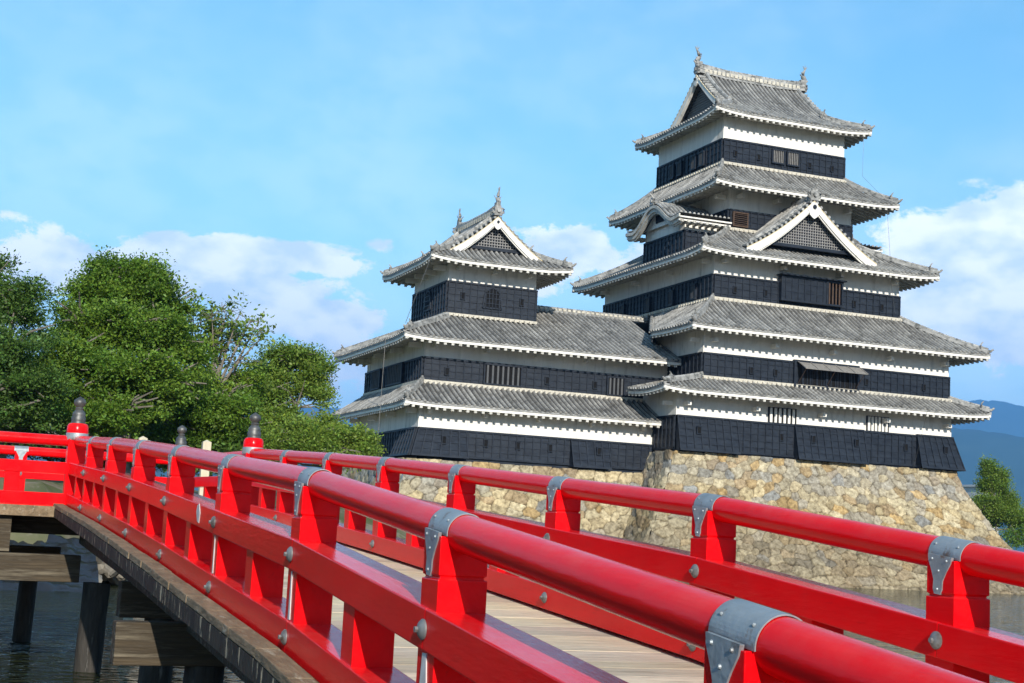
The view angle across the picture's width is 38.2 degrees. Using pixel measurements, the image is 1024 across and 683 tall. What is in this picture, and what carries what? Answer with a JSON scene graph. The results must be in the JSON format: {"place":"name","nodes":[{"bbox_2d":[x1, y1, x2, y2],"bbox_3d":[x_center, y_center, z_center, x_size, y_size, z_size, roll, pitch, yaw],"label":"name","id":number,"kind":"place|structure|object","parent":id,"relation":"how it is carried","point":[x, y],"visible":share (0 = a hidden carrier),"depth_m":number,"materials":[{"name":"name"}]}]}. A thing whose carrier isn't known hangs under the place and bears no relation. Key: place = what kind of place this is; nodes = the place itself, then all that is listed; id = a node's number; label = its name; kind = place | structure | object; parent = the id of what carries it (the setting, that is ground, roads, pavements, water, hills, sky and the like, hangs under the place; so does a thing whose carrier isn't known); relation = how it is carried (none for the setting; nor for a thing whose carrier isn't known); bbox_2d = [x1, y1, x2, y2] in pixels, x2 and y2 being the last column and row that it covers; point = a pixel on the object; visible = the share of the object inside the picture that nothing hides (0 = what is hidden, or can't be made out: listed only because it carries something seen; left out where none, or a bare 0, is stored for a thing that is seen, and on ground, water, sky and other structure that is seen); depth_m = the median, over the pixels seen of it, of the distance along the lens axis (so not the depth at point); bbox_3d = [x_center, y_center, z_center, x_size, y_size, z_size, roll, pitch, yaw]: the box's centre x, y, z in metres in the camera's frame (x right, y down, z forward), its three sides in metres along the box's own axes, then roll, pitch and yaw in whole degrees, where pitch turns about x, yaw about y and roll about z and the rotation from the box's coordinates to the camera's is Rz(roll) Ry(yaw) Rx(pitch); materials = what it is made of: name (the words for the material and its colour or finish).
{"place":"outdoors","nodes":[
{"label":"outdoors","id":0,"kind":"place"},
{"bbox_2d":[102,564,124,580],"bbox_3d":[-10.453,6.066,39.218,0.951,0.534,0.750,-1,-8,28],"label":"bank rock","id":1,"kind":"object","parent":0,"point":[109,572],"visible":0.41,"depth_m":39.01,"materials":[{"name":"grey stone"}]},
{"bbox_2d":[0,477,405,582],"bbox_3d":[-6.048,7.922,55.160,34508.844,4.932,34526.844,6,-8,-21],"label":"ground","id":2,"kind":"structure","parent":0,"point":[36,485],"depth_m":40.05,"materials":[{"name":"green plant"}]},
{"bbox_2d":[0,247,85,458],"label":"tree","id":3,"kind":"object","parent":2,"relation":"on","point":[24,408],"visible":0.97,"depth_m":41.98,"materials":[{"name":"green plant"}]},
{"bbox_2d":[0,534,98,591],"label":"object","id":4,"kind":"object","parent":2,"relation":"on","point":[88,564],"visible":0.3,"depth_m":36.62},
{"bbox_2d":[96,557,113,580],"bbox_3d":[-11.069,5.822,39.609,1.562,1.170,1.843,7,-9,-30],"label":"bank rock","id":5,"kind":"object","parent":2,"relation":"on","point":[100,563],"visible":0.07,"depth_m":39.03,"materials":[{"name":"grey stone"}]},
{"bbox_2d":[108,577,118,584],"bbox_3d":[-10.212,6.693,40.642,1.571,1.270,2.101,-3,-9,36],"label":"bank rock","id":6,"kind":"object","parent":2,"relation":"on","point":[113,581],"visible":0.05,"depth_m":39.77,"materials":[{"name":"grey stone"}]},
{"bbox_2d":[22,245,224,473],"bbox_3d":[-12.536,1.745,47.412,6.440,10.182,8.130,6,-8,-21],"label":"broadleaf tree","id":7,"kind":"object","parent":2,"relation":"on","point":[129,309],"visible":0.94,"depth_m":46.29,"materials":[{"name":"green plant"}]},
{"bbox_2d":[7,353,243,476],"bbox_3d":[-13.514,3.937,51.869,12.181,6.995,10.240,6,-8,-21],"label":"dense understorey","id":8,"kind":"object","parent":2,"relation":"on","point":[220,448],"visible":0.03,"depth_m":49.12,"materials":[{"name":"green plant"}]},
{"bbox_2d":[123,436,147,619],"bbox_3d":[-6.364,4.080,24.718,0.140,5.009,0.140,6,-8,-21],"label":"timber post","id":9,"kind":"object","parent":2,"relation":"on","point":[142,438],"visible":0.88,"depth_m":24.96,"materials":[{"name":"wood"}]},
{"bbox_2d":[198,440,211,495],"bbox_3d":[-5.324,4.156,24.907,0.140,5.009,0.140,6,-8,-21],"label":"timber post","id":10,"kind":"object","parent":2,"relation":"on","point":[206,444],"visible":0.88,"depth_m":25.12,"materials":[{"name":"beige wood"}]},
{"bbox_2d":[138,283,283,475],"bbox_3d":[-10.536,2.636,51.140,4.635,9.644,6.207,4,-7,-6],"label":"broadleaf tree","id":11,"kind":"object","parent":2,"relation":"on","point":[227,404],"visible":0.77,"depth_m":51.36,"materials":[{"name":"green plant"}]},
{"bbox_2d":[215,334,343,500],"bbox_3d":[-8.896,3.755,54.854,4.845,8.525,6.640,3,-7,0],"label":"broadleaf tree","id":12,"kind":"object","parent":2,"relation":"on","point":[308,376],"visible":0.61,"depth_m":56.03,"materials":[{"name":"green plant"}]},
{"bbox_2d":[240,401,388,473],"bbox_3d":[-6.178,4.516,47.738,4.156,5.369,4.144,0,-8,23],"label":"leafy shrub","id":13,"kind":"object","parent":2,"relation":"on","point":[327,433],"visible":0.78,"depth_m":47.41,"materials":[{"name":"green plant"}]},
{"bbox_2d":[341,457,667,537],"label":"turret stone base","id":14,"kind":"object","parent":2,"relation":"on","point":[605,519],"visible":0.11,"depth_m":77.00,"materials":[{"name":"beige stone"}]},
{"bbox_2d":[332,186,680,472],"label":"corner turret","id":15,"kind":"object","parent":14,"relation":"on","point":[481,356],"visible":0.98,"depth_m":80.10,"materials":[{"name":"paint"}]},
{"bbox_2d":[370,368,381,390],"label":"lattice window","id":16,"kind":"structure","parent":15,"relation":"in","point":[376,375],"depth_m":85.11,"materials":[{"name":"black wood"}]},
{"bbox_2d":[385,362,403,386],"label":"lattice window","id":17,"kind":"structure","parent":15,"relation":"in","point":[394,373],"depth_m":81.88,"materials":[{"name":"black wood"}]},
{"bbox_2d":[423,289,430,311],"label":"bell window","id":18,"kind":"structure","parent":15,"relation":"in","point":[427,302],"depth_m":83.94,"materials":[{"name":"black wood"}]},
{"bbox_2d":[482,287,501,309],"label":"bell window","id":19,"kind":"structure","parent":15,"relation":"in","point":[492,301],"depth_m":82.02,"materials":[{"name":"black wood"}]},
{"bbox_2d":[482,363,522,387],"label":"lattice window","id":20,"kind":"structure","parent":15,"relation":"in","point":[493,374],"depth_m":79.20,"materials":[{"name":"white wood"}]},
{"bbox_2d":[606,376,625,396],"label":"lattice window","id":21,"kind":"structure","parent":15,"relation":"in","point":[615,386],"depth_m":81.60,"materials":[{"name":"white wood"}]},
{"bbox_2d":[0,397,1023,682],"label":"red bridge","id":22,"kind":"structure","parent":2,"relation":"on","point":[236,569],"depth_m":7.23,"materials":[{"name":"paint"}]},
{"bbox_2d":[623,449,1023,594],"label":"keep stone base","id":23,"kind":"object","parent":2,"relation":"on","point":[933,502],"visible":0.3,"depth_m":79.67,"materials":[{"name":"beige stone"}]},
{"bbox_2d":[570,46,994,471],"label":"castle keep","id":24,"kind":"structure","parent":23,"relation":"on","point":[759,284],"depth_m":84.15,"materials":[{"name":"paint"}]},
{"bbox_2d":[619,304,625,314],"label":"window","id":25,"kind":"structure","parent":24,"relation":"in","point":[622,310],"depth_m":92.40,"materials":[{"name":"black wood"}]},
{"bbox_2d":[644,296,650,312],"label":"window","id":26,"kind":"structure","parent":24,"relation":"in","point":[647,308],"depth_m":89.25,"materials":[{"name":"black wood"}]},
{"bbox_2d":[667,290,673,306],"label":"window","id":27,"kind":"structure","parent":24,"relation":"in","point":[670,302],"depth_m":86.46,"materials":[{"name":"black wood"}]},
{"bbox_2d":[668,164,675,179],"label":"window","id":28,"kind":"structure","parent":24,"relation":"in","point":[672,167],"depth_m":92.26,"materials":[{"name":"black wood"}]},
{"bbox_2d":[676,160,682,176],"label":"window","id":29,"kind":"structure","parent":24,"relation":"in","point":[679,165],"depth_m":91.41,"materials":[{"name":"black wood"}]},
{"bbox_2d":[689,283,696,300],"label":"window","id":30,"kind":"structure","parent":24,"relation":"in","point":[693,287],"depth_m":83.90,"materials":[{"name":"black wood"}]},
{"bbox_2d":[690,154,696,170],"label":"window","id":31,"kind":"structure","parent":24,"relation":"in","point":[693,159],"depth_m":89.75,"materials":[{"name":"black wood"}]},
{"bbox_2d":[698,150,704,167],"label":"window","id":32,"kind":"structure","parent":24,"relation":"in","point":[701,155],"depth_m":88.83,"materials":[{"name":"black wood"}]},
{"bbox_2d":[732,211,748,227],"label":"window","id":33,"kind":"structure","parent":24,"relation":"in","point":[739,219],"depth_m":85.49,"materials":[{"name":"brown wood"}]},
{"bbox_2d":[771,148,785,164],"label":"window","id":34,"kind":"structure","parent":24,"relation":"in","point":[777,155],"depth_m":87.99,"materials":[{"name":"white wood"}]},
{"bbox_2d":[768,407,796,423],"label":"slit window","id":35,"kind":"structure","parent":24,"relation":"in","point":[775,414],"depth_m":80.83,"materials":[{"name":"paint"}]},
{"bbox_2d":[786,151,799,167],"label":"window","id":36,"kind":"structure","parent":24,"relation":"in","point":[792,158],"depth_m":88.36,"materials":[{"name":"white wood"}]},
{"bbox_2d":[866,416,888,431],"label":"slit window","id":37,"kind":"structure","parent":24,"relation":"in","point":[873,423],"depth_m":83.03,"materials":[{"name":"paint"}]},
{"bbox_2d":[962,484,999,529],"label":"town building","id":38,"kind":"structure","parent":2,"relation":"on","point":[968,489],"depth_m":217.11,"materials":[{"name":"white"}]},
{"bbox_2d":[969,453,1023,533],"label":"young tree","id":39,"kind":"object","parent":2,"relation":"on","point":[1001,505],"visible":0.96,"depth_m":122.32,"materials":[{"name":"green plant"}]},
{"bbox_2d":[992,514,1023,549],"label":"leafy shrub","id":40,"kind":"object","parent":2,"relation":"on","point":[1017,539],"visible":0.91,"depth_m":120.61,"materials":[{"name":"green plant"}]},
{"bbox_2d":[0,581,1023,682],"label":"water","id":41,"kind":"structure","parent":0,"point":[46,654],"depth_m":23.64,"materials":[{"name":"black liquid"}]},
{"bbox_2d":[0,0,1023,407],"label":"sky","id":42,"kind":"structure","parent":0,"point":[284,154],"materials":[{"name":"blue"}]},
{"bbox_2d":[7,428,1023,551],"bbox_3d":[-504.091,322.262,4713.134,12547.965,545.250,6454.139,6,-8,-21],"label":"hills","id":43,"kind":"structure","parent":0,"point":[973,445],"depth_m":5582.81,"materials":[{"name":"plant"}]},
{"bbox_2d":[50,399,1023,436],"bbox_3d":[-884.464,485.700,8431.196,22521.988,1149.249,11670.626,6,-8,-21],"label":"hills","id":44,"kind":"structure","parent":0,"point":[1006,418],"depth_m":9975.18,"materials":[{"name":"blue"}]}
]}

